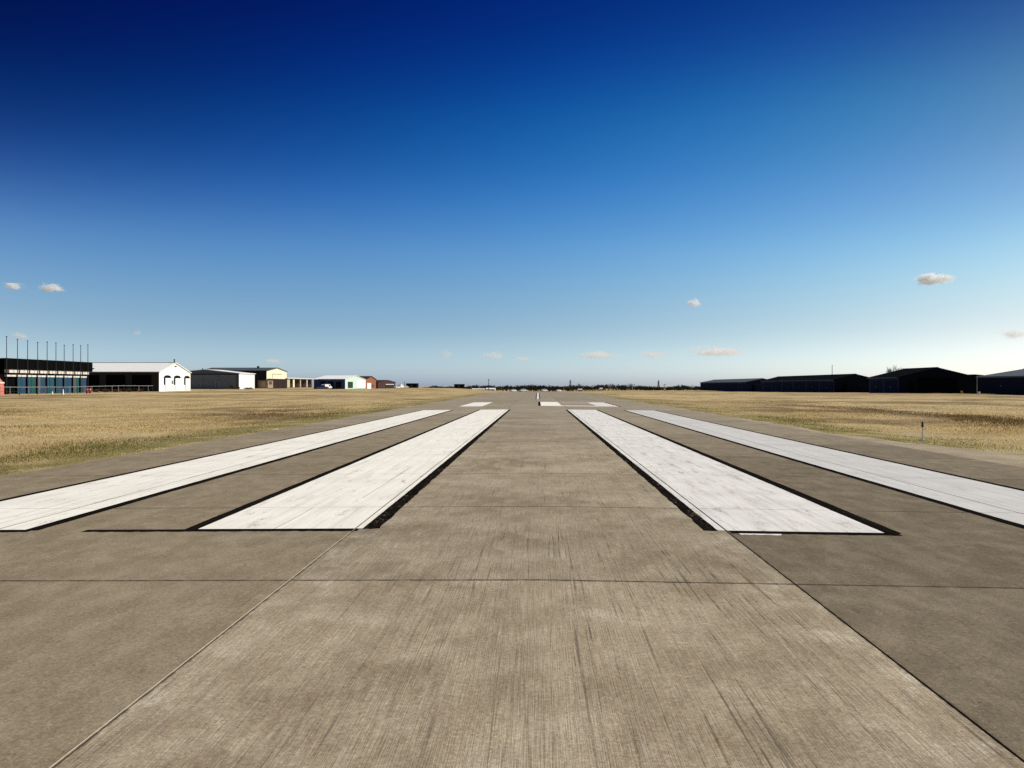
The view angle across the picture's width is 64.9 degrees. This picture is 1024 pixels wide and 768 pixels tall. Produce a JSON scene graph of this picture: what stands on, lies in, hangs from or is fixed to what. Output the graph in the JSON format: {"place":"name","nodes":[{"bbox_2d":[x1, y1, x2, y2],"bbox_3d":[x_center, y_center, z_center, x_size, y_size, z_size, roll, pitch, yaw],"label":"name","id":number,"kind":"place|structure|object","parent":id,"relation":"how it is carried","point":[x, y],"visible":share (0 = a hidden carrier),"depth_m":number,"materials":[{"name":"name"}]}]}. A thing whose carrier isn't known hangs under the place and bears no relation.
{"place":"outdoors","nodes":[
{"label":"outdoors","id":0,"kind":"place"},
{"bbox_2d":[0,391,1023,767],"bbox_3d":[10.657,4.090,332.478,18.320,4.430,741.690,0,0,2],"label":"runway","id":1,"kind":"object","parent":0,"point":[538,579],"visible":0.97,"depth_m":5.62,"materials":[{"name":"concrete"}]},
{"bbox_2d":[0,386,1023,476],"bbox_3d":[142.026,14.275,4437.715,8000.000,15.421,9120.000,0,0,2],"label":"ground","id":2,"kind":"structure","parent":0,"point":[232,397],"depth_m":58.96,"materials":[{"name":"beige plant"}]},
{"bbox_2d":[0,379,3,395],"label":"round top shed","id":3,"kind":"structure","parent":2,"relation":"on","point":[1,387],"depth_m":128.24,"materials":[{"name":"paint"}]},
{"bbox_2d":[6,336,6,393],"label":"tall pole","id":4,"kind":"object","parent":2,"relation":"on","point":[6,364],"visible":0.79,"depth_m":139.71,"materials":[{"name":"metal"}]},
{"bbox_2d":[16,339,18,393],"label":"tall pole","id":5,"kind":"object","parent":2,"relation":"on","point":[17,367],"visible":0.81,"depth_m":142.65,"materials":[{"name":"metal"}]},
{"bbox_2d":[26,340,27,393],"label":"tall pole","id":6,"kind":"object","parent":2,"relation":"on","point":[27,367],"visible":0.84,"depth_m":145.47,"materials":[{"name":"metal"}]},
{"bbox_2d":[36,342,38,393],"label":"tall pole","id":7,"kind":"object","parent":2,"relation":"on","point":[37,365],"visible":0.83,"depth_m":148.40,"materials":[{"name":"metal"}]},
{"bbox_2d":[0,358,92,393],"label":"building","id":8,"kind":"structure","parent":2,"relation":"on","point":[56,369],"depth_m":151.70,"materials":[{"name":"stone"}]},
{"bbox_2d":[16,377,20,393],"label":"door","id":9,"kind":"structure","parent":8,"relation":"in","point":[19,378],"depth_m":144.90,"materials":[{"name":"blue metal"}]},
{"bbox_2d":[16,377,25,393],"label":"door","id":10,"kind":"structure","parent":8,"relation":"in","point":[23,379],"depth_m":146.11,"materials":[{"name":"blue metal"}]},
{"bbox_2d":[26,377,30,393],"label":"door","id":11,"kind":"structure","parent":8,"relation":"in","point":[29,378],"depth_m":147.76,"materials":[{"name":"teal metal"}]},
{"bbox_2d":[26,377,35,393],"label":"door","id":12,"kind":"structure","parent":8,"relation":"in","point":[33,379],"depth_m":148.99,"materials":[{"name":"teal metal"}]},
{"bbox_2d":[36,377,40,393],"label":"door","id":13,"kind":"structure","parent":8,"relation":"in","point":[39,378],"depth_m":150.71,"materials":[{"name":"metal"}]},
{"bbox_2d":[36,377,44,393],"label":"door","id":14,"kind":"structure","parent":8,"relation":"in","point":[42,378],"depth_m":151.70,"materials":[{"name":"blue metal"}]},
{"bbox_2d":[46,377,49,392],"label":"door","id":15,"kind":"structure","parent":8,"relation":"in","point":[48,377],"depth_m":153.49,"materials":[{"name":"teal metal"}]},
{"bbox_2d":[46,377,53,392],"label":"door","id":16,"kind":"structure","parent":8,"relation":"in","point":[51,378],"depth_m":154.51,"materials":[{"name":"teal metal"}]},
{"bbox_2d":[54,378,58,392],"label":"door","id":17,"kind":"structure","parent":8,"relation":"in","point":[57,379],"depth_m":156.06,"materials":[{"name":"teal metal"}]},
{"bbox_2d":[59,378,61,392],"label":"door","id":18,"kind":"structure","parent":8,"relation":"in","point":[60,379],"depth_m":157.44,"materials":[{"name":"blue metal"}]},
{"bbox_2d":[63,378,67,392],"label":"door","id":19,"kind":"structure","parent":8,"relation":"in","point":[66,379],"depth_m":159.37,"materials":[{"name":"blue metal"}]},
{"bbox_2d":[63,378,70,392],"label":"door","id":20,"kind":"structure","parent":8,"relation":"in","point":[69,379],"depth_m":160.47,"materials":[{"name":"blue metal"}]},
{"bbox_2d":[72,378,75,392],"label":"door","id":21,"kind":"structure","parent":8,"relation":"in","point":[72,378],"depth_m":162.12,"materials":[{"name":"metal"}]},
{"bbox_2d":[72,378,78,392],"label":"door","id":22,"kind":"structure","parent":8,"relation":"in","point":[77,379],"depth_m":163.23,"materials":[{"name":"teal metal"}]},
{"bbox_2d":[79,378,82,392],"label":"door","id":23,"kind":"structure","parent":8,"relation":"in","point":[79,378],"depth_m":164.59,"materials":[{"name":"blue metal"}]},
{"bbox_2d":[79,378,85,392],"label":"door","id":24,"kind":"structure","parent":8,"relation":"in","point":[84,379],"depth_m":165.76,"materials":[{"name":"blue metal"}]},
{"bbox_2d":[45,341,48,393],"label":"tall pole","id":25,"kind":"object","parent":2,"relation":"on","point":[47,376],"visible":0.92,"depth_m":151.32,"materials":[{"name":"metal"}]},
{"bbox_2d":[63,345,64,392],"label":"tall pole","id":26,"kind":"object","parent":2,"relation":"on","point":[64,369],"visible":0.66,"depth_m":156.77,"materials":[{"name":"metal"}]},
{"bbox_2d":[0,385,152,394],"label":"pipe fence","id":27,"kind":"object","parent":2,"relation":"on","point":[105,389],"visible":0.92,"depth_m":147.59,"materials":[{"name":"metal"}]},
{"bbox_2d":[79,345,81,392],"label":"tall pole","id":28,"kind":"object","parent":2,"relation":"on","point":[80,369],"visible":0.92,"depth_m":162.37,"materials":[{"name":"metal"}]},
{"bbox_2d":[74,359,191,391],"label":"white hangar","id":29,"kind":"structure","parent":2,"relation":"on","point":[163,376],"depth_m":183.44,"materials":[{"name":"metal"}]},
{"bbox_2d":[87,375,98,389],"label":"side door","id":30,"kind":"structure","parent":29,"relation":"in","point":[93,380],"depth_m":183.08,"materials":[{"name":"black metal"}]},
{"bbox_2d":[106,375,124,389],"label":"side door","id":31,"kind":"structure","parent":29,"relation":"in","point":[112,381],"depth_m":182.90,"materials":[{"name":"black metal"}]},
{"bbox_2d":[132,375,150,389],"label":"side door","id":32,"kind":"structure","parent":29,"relation":"in","point":[138,381],"depth_m":182.72,"materials":[{"name":"black metal"}]},
{"bbox_2d":[190,368,254,388],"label":"grey hangar","id":33,"kind":"structure","parent":2,"relation":"on","point":[202,378],"depth_m":237.65,"materials":[{"name":"metal"}]},
{"bbox_2d":[190,375,202,387],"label":"sliding door","id":34,"kind":"structure","parent":33,"relation":"in","point":[196,381],"depth_m":237.68,"materials":[{"name":"metal"}]},
{"bbox_2d":[203,375,218,387],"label":"sliding door","id":35,"kind":"structure","parent":33,"relation":"in","point":[208,380],"depth_m":237.62,"materials":[{"name":"metal"}]},
{"bbox_2d":[219,375,235,387],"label":"sliding door","id":36,"kind":"structure","parent":33,"relation":"in","point":[225,380],"depth_m":237.39,"materials":[{"name":"metal"}]},
{"bbox_2d":[208,366,287,388],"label":"cream hangar","id":37,"kind":"structure","parent":2,"relation":"on","point":[278,376],"depth_m":269.59,"materials":[{"name":"metal"}]},
{"bbox_2d":[267,379,286,388],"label":"hangar door","id":38,"kind":"structure","parent":37,"relation":"in","point":[277,383],"depth_m":275.20,"materials":[{"name":"metal"}]},
{"bbox_2d":[258,380,272,387],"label":"brick office","id":39,"kind":"structure","parent":2,"relation":"on","point":[265,383],"depth_m":254.67,"materials":[{"name":"brown brick"}]},
{"bbox_2d":[287,377,312,387],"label":"open shed row","id":40,"kind":"object","parent":2,"relation":"on","point":[293,382],"visible":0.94,"depth_m":300.97,"materials":[{"name":"beige paint"}]},
{"bbox_2d":[314,375,365,388],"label":"mint hangar","id":41,"kind":"structure","parent":2,"relation":"on","point":[345,382],"depth_m":368.58,"materials":[{"name":"white metal"}]},
{"bbox_2d":[336,381,340,387],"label":"side door","id":42,"kind":"structure","parent":41,"relation":"in","point":[338,383],"depth_m":364.10,"materials":[{"name":"black metal"}]},
{"bbox_2d":[348,382,352,387],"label":"hangar door","id":43,"kind":"structure","parent":41,"relation":"in","point":[350,384],"depth_m":374.10,"materials":[{"name":"grey metal"}]},
{"bbox_2d":[359,376,376,388],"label":"orange brick building","id":44,"kind":"structure","parent":2,"relation":"on","point":[370,382],"depth_m":418.97,"materials":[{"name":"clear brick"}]},
{"bbox_2d":[376,380,394,388],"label":"maroon hangar","id":45,"kind":"structure","parent":2,"relation":"on","point":[381,384],"depth_m":454.92,"materials":[{"name":"brown metal"}]},
{"bbox_2d":[406,383,418,387],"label":"box building","id":46,"kind":"structure","parent":2,"relation":"on","point":[412,385],"depth_m":562.58,"materials":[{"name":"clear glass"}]},
{"bbox_2d":[454,384,464,388],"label":"box building","id":47,"kind":"structure","parent":2,"relation":"on","point":[461,386],"depth_m":641.73,"materials":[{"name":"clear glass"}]},
{"bbox_2d":[405,384,699,390],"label":"tree line","id":48,"kind":"object","parent":2,"relation":"on","point":[573,387],"visible":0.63,"depth_m":724.94,"materials":[{"name":"green plant"}]},
{"bbox_2d":[700,378,768,391],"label":"dark hangar","id":49,"kind":"structure","parent":2,"relation":"on","point":[747,385],"depth_m":310.33,"materials":[{"name":"metal"}]},
{"bbox_2d":[706,384,710,389],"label":"bifold door","id":50,"kind":"structure","parent":49,"relation":"in","point":[708,386],"depth_m":353.93,"materials":[{"name":"blue metal"}]},
{"bbox_2d":[712,384,716,389],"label":"bifold door","id":51,"kind":"structure","parent":49,"relation":"in","point":[714,386],"depth_m":341.95,"materials":[{"name":"blue metal"}]},
{"bbox_2d":[718,384,722,389],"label":"bifold door","id":52,"kind":"structure","parent":49,"relation":"in","point":[720,386],"depth_m":330.71,"materials":[{"name":"blue metal"}]},
{"bbox_2d":[724,384,729,389],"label":"bifold door","id":53,"kind":"structure","parent":49,"relation":"in","point":[726,386],"depth_m":319.36,"materials":[{"name":"metal"}]},
{"bbox_2d":[731,384,736,390],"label":"bifold door","id":54,"kind":"structure","parent":49,"relation":"in","point":[733,386],"depth_m":307.20,"materials":[{"name":"metal"}]},
{"bbox_2d":[739,384,744,390],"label":"bifold door","id":55,"kind":"structure","parent":49,"relation":"in","point":[741,386],"depth_m":295.87,"materials":[{"name":"blue metal"}]},
{"bbox_2d":[762,374,868,392],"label":"dark hangar","id":56,"kind":"structure","parent":2,"relation":"on","point":[833,383],"depth_m":216.84,"materials":[{"name":"metal"}]},
{"bbox_2d":[772,383,780,390],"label":"bifold door","id":57,"kind":"structure","parent":56,"relation":"in","point":[775,386],"depth_m":253.13,"materials":[{"name":"metal"}]},
{"bbox_2d":[783,382,791,390],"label":"bifold door","id":58,"kind":"structure","parent":56,"relation":"in","point":[786,386],"depth_m":241.95,"materials":[{"name":"metal"}]},
{"bbox_2d":[794,382,803,390],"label":"bifold door","id":59,"kind":"structure","parent":56,"relation":"in","point":[798,386],"depth_m":231.32,"materials":[{"name":"blue metal"}]},
{"bbox_2d":[806,382,817,390],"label":"bifold door","id":60,"kind":"structure","parent":56,"relation":"in","point":[810,386],"depth_m":220.38,"materials":[{"name":"metal"}]},
{"bbox_2d":[820,382,832,391],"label":"bifold door","id":61,"kind":"structure","parent":56,"relation":"in","point":[824,386],"depth_m":209.29,"materials":[{"name":"metal"}]},
{"bbox_2d":[842,383,846,391],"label":"door","id":62,"kind":"structure","parent":56,"relation":"in","point":[844,385],"depth_m":203.74,"materials":[{"name":"black metal"}]},
{"bbox_2d":[867,367,975,392],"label":"dark hangar","id":63,"kind":"structure","parent":2,"relation":"on","point":[925,380],"depth_m":167.29,"materials":[{"name":"metal"}]},
{"bbox_2d":[871,381,880,391],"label":"bifold door","id":64,"kind":"structure","parent":63,"relation":"in","point":[875,385],"depth_m":178.66,"materials":[{"name":"metal"}]},
{"bbox_2d":[885,380,896,391],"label":"bifold door","id":65,"kind":"structure","parent":63,"relation":"in","point":[890,385],"depth_m":171.07,"materials":[{"name":"metal"}]},
{"bbox_2d":[918,377,956,391],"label":"hangar door","id":66,"kind":"structure","parent":63,"relation":"in","point":[925,384],"depth_m":167.14,"materials":[{"name":"black metal"}]},
{"bbox_2d":[920,421,926,440],"bbox_3d":[12.184,1.403,23.921,0.220,0.592,0.220,0,0,2],"label":"edge light","id":67,"kind":"object","parent":2,"relation":"on","point":[922,424],"visible":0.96,"depth_m":23.91,"materials":[{"name":"metal"}]},
{"bbox_2d":[968,374,981,392],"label":"lean to","id":68,"kind":"object","parent":2,"relation":"on","point":[976,385],"visible":0.21,"depth_m":167.97,"materials":[{"name":"grey metal"}]},
{"bbox_2d":[976,368,1023,393],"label":"dark hangar","id":69,"kind":"structure","parent":2,"relation":"on","point":[1009,382],"depth_m":150.08,"materials":[{"name":"metal"}]},
{"bbox_2d":[980,379,1023,391],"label":"bifold door","id":70,"kind":"structure","parent":69,"relation":"in","point":[985,385],"depth_m":149.10,"materials":[{"name":"metal"}]},
{"bbox_2d":[0,0,1023,385],"label":"sky","id":71,"kind":"structure","parent":0,"point":[422,192],"materials":[{"name":"blue"}]},
{"bbox_2d":[623,399,1023,466],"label":"dirt shoulder","id":72,"kind":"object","parent":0,"point":[1006,459],"visible":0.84,"depth_m":19.67},
{"bbox_2d":[645,400,1023,454],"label":"grass","id":73,"kind":"structure","parent":0,"point":[969,417],"depth_m":37.60,"materials":[{"name":"plant"}]}
]}

